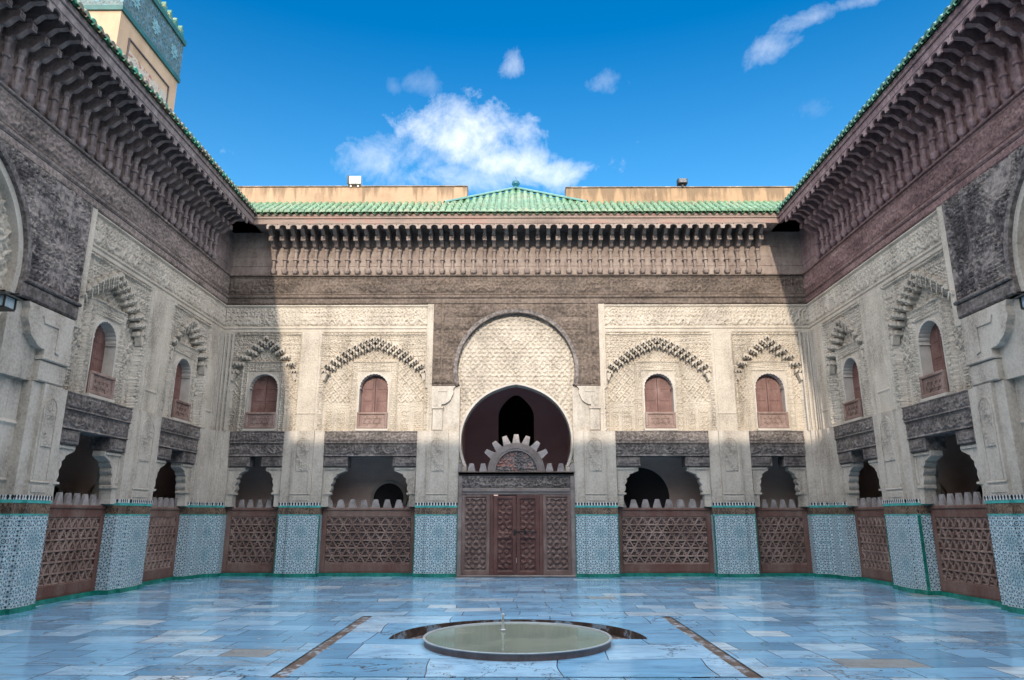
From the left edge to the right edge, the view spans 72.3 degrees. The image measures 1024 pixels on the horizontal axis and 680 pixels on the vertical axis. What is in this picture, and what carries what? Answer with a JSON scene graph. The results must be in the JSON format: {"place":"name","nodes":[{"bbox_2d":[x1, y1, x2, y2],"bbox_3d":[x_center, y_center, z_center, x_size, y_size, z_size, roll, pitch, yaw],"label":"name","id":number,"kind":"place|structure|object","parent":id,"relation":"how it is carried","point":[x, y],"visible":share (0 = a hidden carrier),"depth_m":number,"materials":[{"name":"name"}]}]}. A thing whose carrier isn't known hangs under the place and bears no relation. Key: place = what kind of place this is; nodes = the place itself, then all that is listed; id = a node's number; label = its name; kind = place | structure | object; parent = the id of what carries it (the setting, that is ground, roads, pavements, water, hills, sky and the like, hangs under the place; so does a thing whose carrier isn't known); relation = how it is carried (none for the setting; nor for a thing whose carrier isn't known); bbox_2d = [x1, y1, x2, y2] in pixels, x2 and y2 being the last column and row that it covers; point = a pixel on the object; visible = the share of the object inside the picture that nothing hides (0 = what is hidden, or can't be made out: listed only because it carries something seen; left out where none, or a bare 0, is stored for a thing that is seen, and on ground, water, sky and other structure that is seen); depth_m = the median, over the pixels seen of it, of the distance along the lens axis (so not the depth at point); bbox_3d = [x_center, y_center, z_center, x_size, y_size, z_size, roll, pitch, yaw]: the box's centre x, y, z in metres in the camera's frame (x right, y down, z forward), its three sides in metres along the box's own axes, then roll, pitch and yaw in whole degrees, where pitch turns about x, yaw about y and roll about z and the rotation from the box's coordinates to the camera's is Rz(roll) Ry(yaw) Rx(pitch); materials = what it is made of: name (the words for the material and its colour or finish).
{"place":"outdoors","nodes":[
{"label":"outdoors","id":0,"kind":"place"},
{"bbox_2d":[0,563,1023,679],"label":"paving","id":1,"kind":"structure","parent":0,"point":[268,627],"depth_m":10.22,"materials":[{"name":"stone"}]},
{"bbox_2d":[0,381,67,615],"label":"tiled pier","id":2,"kind":"structure","parent":1,"relation":"on","point":[27,494],"depth_m":11.45,"materials":[{"name":"paint"}]},
{"bbox_2d":[35,492,106,605],"bbox_3d":[-8.196,3.778,12.856,0.170,1.907,2.120,0,-14,0],"label":"lattice screen","id":3,"kind":"object","parent":1,"relation":"on","point":[71,552],"visible":0.8,"depth_m":12.97,"materials":[{"name":"brown wood"}]},
{"bbox_2d":[0,185,226,509],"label":"courtyard wall","id":4,"kind":"structure","parent":1,"relation":"on","point":[141,332],"depth_m":14.45,"materials":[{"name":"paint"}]},
{"bbox_2d":[0,290,20,311],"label":"wall lantern","id":5,"kind":"object","parent":4,"relation":"attached to","point":[8,302],"depth_m":10.61,"materials":[{"name":"black metal"}]},
{"bbox_2d":[0,138,92,320],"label":"arch surround","id":6,"kind":"object","parent":4,"relation":"attached to","point":[49,218],"visible":0.99,"depth_m":11.77,"materials":[{"name":"grey wood"}]},
{"bbox_2d":[54,484,63,499],"bbox_3d":[-9.385,3.910,14.027,0.062,2.180,0.900,0,-14,0],"label":"gallery doorway","id":7,"kind":"structure","parent":4,"relation":"in","point":[57,488],"depth_m":14.47,"materials":[{"name":"paint"}]},
{"bbox_2d":[88,484,94,498],"bbox_3d":[-9.374,4.327,15.778,0.062,2.220,0.980,0,-14,0],"label":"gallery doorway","id":8,"kind":"structure","parent":4,"relation":"in","point":[91,491],"depth_m":15.63,"materials":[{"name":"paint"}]},
{"bbox_2d":[60,391,132,452],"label":"carved lintel","id":9,"kind":"structure","parent":4,"relation":"attached to","point":[103,425],"depth_m":13.40,"materials":[{"name":"grey wood"}]},
{"bbox_2d":[82,319,117,402],"bbox_3d":[-8.131,0.377,13.706,0.460,1.588,0.870,0,-14,0],"label":"window","id":10,"kind":"structure","parent":4,"relation":"in","point":[99,383],"depth_m":13.88,"materials":[{"name":"paint"}]},
{"bbox_2d":[0,0,259,304],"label":"bracketed cornice","id":11,"kind":"structure","parent":4,"relation":"attached to","point":[84,115],"depth_m":13.24,"materials":[{"name":"brown wood"}]},
{"bbox_2d":[69,0,257,213],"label":"tiled eave","id":12,"kind":"object","parent":11,"relation":"on","point":[100,32],"visible":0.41,"depth_m":13.63,"materials":[{"name":"green tile"}]},
{"bbox_2d":[157,417,200,463],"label":"carved lintel","id":13,"kind":"structure","parent":4,"relation":"attached to","point":[178,441],"depth_m":16.66,"materials":[{"name":"grey wood"}]},
{"bbox_2d":[169,357,191,423],"bbox_3d":[-8.111,1.188,16.947,0.460,1.588,0.870,0,-14,0],"label":"window","id":14,"kind":"structure","parent":4,"relation":"in","point":[180,406],"depth_m":17.16,"materials":[{"name":"paint"}]},
{"bbox_2d":[94,409,161,594],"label":"tiled pier","id":15,"kind":"structure","parent":1,"relation":"on","point":[121,561],"depth_m":14.46,"materials":[{"name":"tile"}]},
{"bbox_2d":[142,497,180,585],"bbox_3d":[-8.176,4.582,16.077,0.170,1.910,1.920,0,-14,0],"label":"lattice screen","id":16,"kind":"object","parent":1,"relation":"on","point":[161,542],"visible":0.78,"depth_m":16.28,"materials":[{"name":"brown wood"}]},
{"bbox_2d":[173,330,234,579],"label":"tiled pier","id":17,"kind":"structure","parent":1,"relation":"on","point":[201,535],"depth_m":17.83,"materials":[{"name":"blue tile"}]},
{"bbox_2d":[220,499,278,575],"bbox_3d":[-6.699,5.093,18.121,1.420,1.910,0.170,0,-14,0],"label":"lattice screen","id":18,"kind":"object","parent":1,"relation":"on","point":[250,540],"visible":0.98,"depth_m":18.08,"materials":[{"name":"brown wood"}]},
{"bbox_2d":[273,431,324,576],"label":"tiled pier","id":19,"kind":"structure","parent":1,"relation":"on","point":[298,534],"depth_m":17.98,"materials":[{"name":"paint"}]},
{"bbox_2d":[318,499,414,575],"bbox_3d":[-3.704,5.090,18.103,2.430,1.907,0.170,0,-14,0],"label":"lattice screen","id":20,"kind":"object","parent":1,"relation":"on","point":[364,539],"visible":0.97,"depth_m":18.06,"materials":[{"name":"brown wood"}]},
{"bbox_2d":[412,431,459,576],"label":"tiled pier","id":21,"kind":"structure","parent":1,"relation":"on","point":[435,519],"depth_m":17.96,"materials":[{"name":"paint"}]},
{"bbox_2d":[201,304,830,557],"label":"courtyard wall","id":22,"kind":"structure","parent":1,"relation":"on","point":[690,367],"depth_m":19.02,"materials":[{"name":"paint"}]},
{"bbox_2d":[228,431,284,467],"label":"carved lintel","id":23,"kind":"structure","parent":22,"relation":"attached to","point":[247,448],"depth_m":18.37,"materials":[{"name":"grey wood"}]},
{"bbox_2d":[242,372,279,430],"bbox_3d":[-6.679,1.678,18.908,0.870,1.588,0.460,0,-14,0],"label":"window","id":24,"kind":"structure","parent":22,"relation":"in","point":[261,413],"depth_m":18.95,"materials":[{"name":"paint"}]},
{"bbox_2d":[269,490,273,507],"bbox_3d":[-6.231,5.106,19.348,1.020,2.440,0.062,0,-14,0],"label":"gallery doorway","id":25,"kind":"structure","parent":22,"relation":"in","point":[271,496],"depth_m":19.50,"materials":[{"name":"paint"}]},
{"bbox_2d":[237,185,467,203],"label":"parapet wall","id":26,"kind":"structure","parent":22,"relation":"on","point":[429,194],"depth_m":20.48,"materials":[{"name":"beige paint"}]},
{"bbox_2d":[347,175,361,186],"bbox_3d":[-4.608,-4.628,20.545,0.388,0.312,0.238,0,-14,0],"label":"floodlight","id":27,"kind":"object","parent":26,"relation":"on","point":[354,181],"visible":1,"depth_m":20.48,"materials":[{"name":"metal"}]},
{"bbox_2d":[323,431,416,467],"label":"carved lintel","id":28,"kind":"structure","parent":22,"relation":"attached to","point":[341,448],"depth_m":18.36,"materials":[{"name":"grey wood"}]},
{"bbox_2d":[355,372,389,430],"bbox_3d":[-3.709,1.674,18.891,0.870,1.588,0.460,0,-14,0],"label":"window","id":29,"kind":"structure","parent":22,"relation":"in","point":[372,409],"depth_m":18.94,"materials":[{"name":"paint"}]},
{"bbox_2d":[370,480,406,507],"bbox_3d":[-3.431,5.102,19.331,1.020,2.440,0.062,0,-14,0],"label":"gallery doorway","id":30,"kind":"structure","parent":22,"relation":"in","point":[392,490],"depth_m":19.53,"materials":[{"name":"paint"}]},
{"bbox_2d":[456,434,576,576],"bbox_3d":[0.110,4.215,18.020,3.040,3.565,0.230,0,-14,0],"label":"carved door","id":31,"kind":"structure","parent":22,"relation":"attached to","point":[487,531],"depth_m":17.90,"materials":[{"name":"brown wood"}]},
{"bbox_2d":[493,496,515,574],"bbox_3d":[-0.183,4.942,17.806,0.574,1.930,0.117,0,-14,0],"label":"door leaf","id":32,"kind":"structure","parent":31,"relation":"in","point":[504,538],"depth_m":17.77,"materials":[{"name":"red wood"}]},
{"bbox_2d":[514,495,539,574],"bbox_3d":[0.365,4.927,17.795,0.650,1.955,0.140,0,-14,0],"label":"door leaf","id":33,"kind":"structure","parent":31,"relation":"in","point":[527,531],"depth_m":17.77,"materials":[{"name":"red wood"}]},
{"bbox_2d":[432,303,600,385],"bbox_3d":[0.110,0.148,19.122,4.500,2.290,0.325,0,-14,0],"label":"arch surround","id":34,"kind":"object","parent":22,"relation":"attached to","point":[457,326],"visible":1,"depth_m":19.10,"materials":[{"name":"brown wood"}]},
{"bbox_2d":[251,200,781,213],"bbox_3d":[0.143,-3.617,19.695,16.070,0.955,1.440,0,-14,0],"label":"tiled eave","id":35,"kind":"object","parent":22,"relation":"on","point":[505,207],"visible":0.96,"depth_m":19.26,"materials":[{"name":"green tile"}]},
{"bbox_2d":[443,178,588,203],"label":"pyramid roof","id":36,"kind":"structure","parent":35,"relation":"on","point":[515,194],"depth_m":20.47,"materials":[{"name":"green tile"}]},
{"bbox_2d":[227,213,806,304],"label":"bracketed cornice","id":37,"kind":"structure","parent":22,"relation":"attached to","point":[538,258],"depth_m":19.41,"materials":[{"name":"brown wood"}]},
{"bbox_2d":[624,464,672,507],"bbox_3d":[3.568,4.884,19.343,1.778,2.870,0.062,0,-14,0],"label":"gallery doorway","id":38,"kind":"structure","parent":22,"relation":"in","point":[648,483],"depth_m":19.53,"materials":[{"name":"paint"}]},
{"bbox_2d":[643,372,677,430],"bbox_3d":[3.931,1.663,18.847,0.870,1.588,0.460,0,-14,0],"label":"window","id":39,"kind":"structure","parent":22,"relation":"in","point":[661,416],"depth_m":18.89,"materials":[{"name":"paint"}]},
{"bbox_2d":[615,431,709,466],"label":"carved lintel","id":40,"kind":"structure","parent":22,"relation":"attached to","point":[690,448],"depth_m":18.31,"materials":[{"name":"grey wood"}]},
{"bbox_2d":[565,186,794,203],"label":"parapet wall","id":41,"kind":"structure","parent":22,"relation":"on","point":[622,194],"depth_m":20.42,"materials":[{"name":"beige paint"}]},
{"bbox_2d":[676,178,687,186],"bbox_3d":[4.971,-4.572,20.486,0.275,0.250,0.212,0,-14,0],"label":"floodlight","id":42,"kind":"object","parent":41,"relation":"on","point":[682,182],"visible":1,"depth_m":20.42,"materials":[{"name":"black metal"}]},
{"bbox_2d":[753,372,790,430],"bbox_3d":[6.901,1.659,18.830,0.870,1.588,0.460,0,-14,0],"label":"window","id":43,"kind":"structure","parent":22,"relation":"in","point":[770,398],"depth_m":18.87,"materials":[{"name":"paint"}]},
{"bbox_2d":[749,431,805,466],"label":"carved lintel","id":44,"kind":"structure","parent":22,"relation":"attached to","point":[787,448],"depth_m":18.29,"materials":[{"name":"grey wood"}]},
{"bbox_2d":[287,616,746,677],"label":"central slabs","id":45,"kind":"structure","parent":1,"relation":"part of","point":[368,648],"depth_m":7.50,"materials":[{"name":"stone"}]},
{"bbox_2d":[423,622,611,660],"bbox_3d":[0.064,3.678,8.481,2.280,0.198,2.280,0,-14,0],"label":"fountain basin","id":46,"kind":"object","parent":45,"relation":"on","point":[524,641],"visible":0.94,"depth_m":8.18,"materials":[{"name":"stone"}]},
{"bbox_2d":[500,613,505,631],"bbox_3d":[-0.114,3.615,8.910,0.068,0.270,0.065,0,-14,0],"label":"water spout","id":47,"kind":"object","parent":46,"relation":"in","point":[502,630],"visible":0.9,"depth_m":8.90,"materials":[{"name":"white metal"}]},
{"bbox_2d":[573,431,619,577],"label":"tiled pier","id":48,"kind":"structure","parent":1,"relation":"on","point":[596,513],"depth_m":17.94,"materials":[{"name":"paint"}]},
{"bbox_2d":[618,499,714,576],"bbox_3d":[3.926,5.077,18.060,2.430,1.913,0.170,0,-14,0],"label":"lattice screen","id":49,"kind":"object","parent":1,"relation":"on","point":[658,540],"visible":0.99,"depth_m":18.02,"materials":[{"name":"brown wood"}]},
{"bbox_2d":[708,430,760,577],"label":"tiled pier","id":50,"kind":"structure","parent":1,"relation":"on","point":[734,536],"depth_m":17.92,"materials":[{"name":"paint"}]},
{"bbox_2d":[755,499,813,576],"bbox_3d":[6.921,5.073,18.043,1.420,1.911,0.170,0,-14,0],"label":"lattice screen","id":51,"kind":"object","parent":1,"relation":"on","point":[784,548],"visible":0.98,"depth_m":18.00,"materials":[{"name":"brown wood"}]},
{"bbox_2d":[798,329,861,579],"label":"tiled pier","id":52,"kind":"structure","parent":1,"relation":"on","point":[833,534],"depth_m":17.74,"materials":[{"name":"blue tile"}]},
{"bbox_2d":[853,497,892,585],"bbox_3d":[8.374,4.559,15.982,0.170,1.909,1.920,0,-14,0],"label":"lattice screen","id":53,"kind":"object","parent":1,"relation":"on","point":[874,556],"visible":0.69,"depth_m":16.19,"materials":[{"name":"brown wood"}]},
{"bbox_2d":[872,408,940,594],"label":"tiled pier","id":54,"kind":"structure","parent":1,"relation":"on","point":[911,546],"depth_m":14.37,"materials":[{"name":"paint"}]},
{"bbox_2d":[806,205,1023,505],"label":"courtyard wall","id":55,"kind":"structure","parent":1,"relation":"on","point":[892,331],"depth_m":14.62,"materials":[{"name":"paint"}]},
{"bbox_2d":[842,356,864,423],"bbox_3d":[8.309,1.164,16.852,0.460,1.588,0.870,0,-14,0],"label":"window","id":56,"kind":"structure","parent":55,"relation":"in","point":[853,407],"depth_m":17.07,"materials":[{"name":"paint"}]},
{"bbox_2d":[833,416,877,463],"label":"carved lintel","id":57,"kind":"structure","parent":55,"relation":"attached to","point":[855,441],"depth_m":16.55,"materials":[{"name":"grey wood"}]},
{"bbox_2d":[772,0,1023,302],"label":"bracketed cornice","id":58,"kind":"structure","parent":55,"relation":"attached to","point":[938,123],"depth_m":13.34,"materials":[{"name":"brown wood"}]},
{"bbox_2d":[777,0,962,210],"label":"tiled eave","id":59,"kind":"object","parent":58,"relation":"on","point":[928,34],"visible":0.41,"depth_m":13.63,"materials":[{"name":"green tile"}]},
{"bbox_2d":[917,318,951,401],"bbox_3d":[8.289,0.354,13.612,0.460,1.588,0.870,0,-14,0],"label":"window","id":60,"kind":"structure","parent":55,"relation":"in","point":[935,380],"depth_m":13.79,"materials":[{"name":"paint"}]},
{"bbox_2d":[901,390,975,452],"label":"carved lintel","id":61,"kind":"structure","parent":55,"relation":"attached to","point":[931,424],"depth_m":13.30,"materials":[{"name":"grey wood"}]},
{"bbox_2d":[940,484,946,500],"bbox_3d":[9.568,4.300,15.669,0.062,2.220,0.980,0,-14,0],"label":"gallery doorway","id":62,"kind":"structure","parent":55,"relation":"in","point":[943,491],"depth_m":15.50,"materials":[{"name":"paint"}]},
{"bbox_2d":[972,483,982,500],"bbox_3d":[9.557,3.882,13.917,0.062,2.180,0.900,0,-14,0],"label":"gallery doorway","id":63,"kind":"structure","parent":55,"relation":"in","point":[977,488],"depth_m":14.36,"materials":[{"name":"paint"}]},
{"bbox_2d":[941,145,1023,318],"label":"arch surround","id":64,"kind":"object","parent":55,"relation":"attached to","point":[983,215],"visible":1,"depth_m":11.80,"materials":[{"name":"grey wood"}]},
{"bbox_2d":[1015,294,1023,309],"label":"wall lantern","id":65,"kind":"object","parent":55,"relation":"attached to","point":[1021,299],"depth_m":10.62,"materials":[{"name":"black metal"}]},
{"bbox_2d":[929,492,1001,606],"bbox_3d":[8.354,3.752,12.762,0.170,1.913,2.120,0,-14,0],"label":"lattice screen","id":66,"kind":"object","parent":1,"relation":"on","point":[964,551],"visible":0.82,"depth_m":12.87,"materials":[{"name":"brown wood"}]},
{"bbox_2d":[968,380,1023,614],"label":"tiled pier","id":67,"kind":"structure","parent":1,"relation":"on","point":[997,426],"depth_m":11.43,"materials":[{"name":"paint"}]},
{"bbox_2d":[271,558,763,677],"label":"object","id":68,"kind":"structure","parent":0,"point":[516,562],"depth_m":10.48,"materials":[{"name":"brown stone"}]},
{"bbox_2d":[78,0,186,111],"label":"minaret","id":69,"kind":"object","parent":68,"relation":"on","point":[147,38],"visible":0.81,"depth_m":31.52,"materials":[{"name":"tile"}]},
{"bbox_2d":[161,0,951,199],"label":"sky","id":70,"kind":"structure","parent":0,"point":[550,96],"materials":[{"name":"blue"}]},
{"label":"drain bed","id":71,"kind":"structure","parent":0,"visible":0},
{"bbox_2d":[390,619,646,638],"bbox_3d":[0.081,4.003,9.605,3.240,0.114,1.620,0,-14,0],"label":"channel","id":72,"kind":"object","parent":71,"relation":"on","point":[422,631],"visible":0.33,"depth_m":9.79,"materials":[{"name":"black stone"}]}
]}

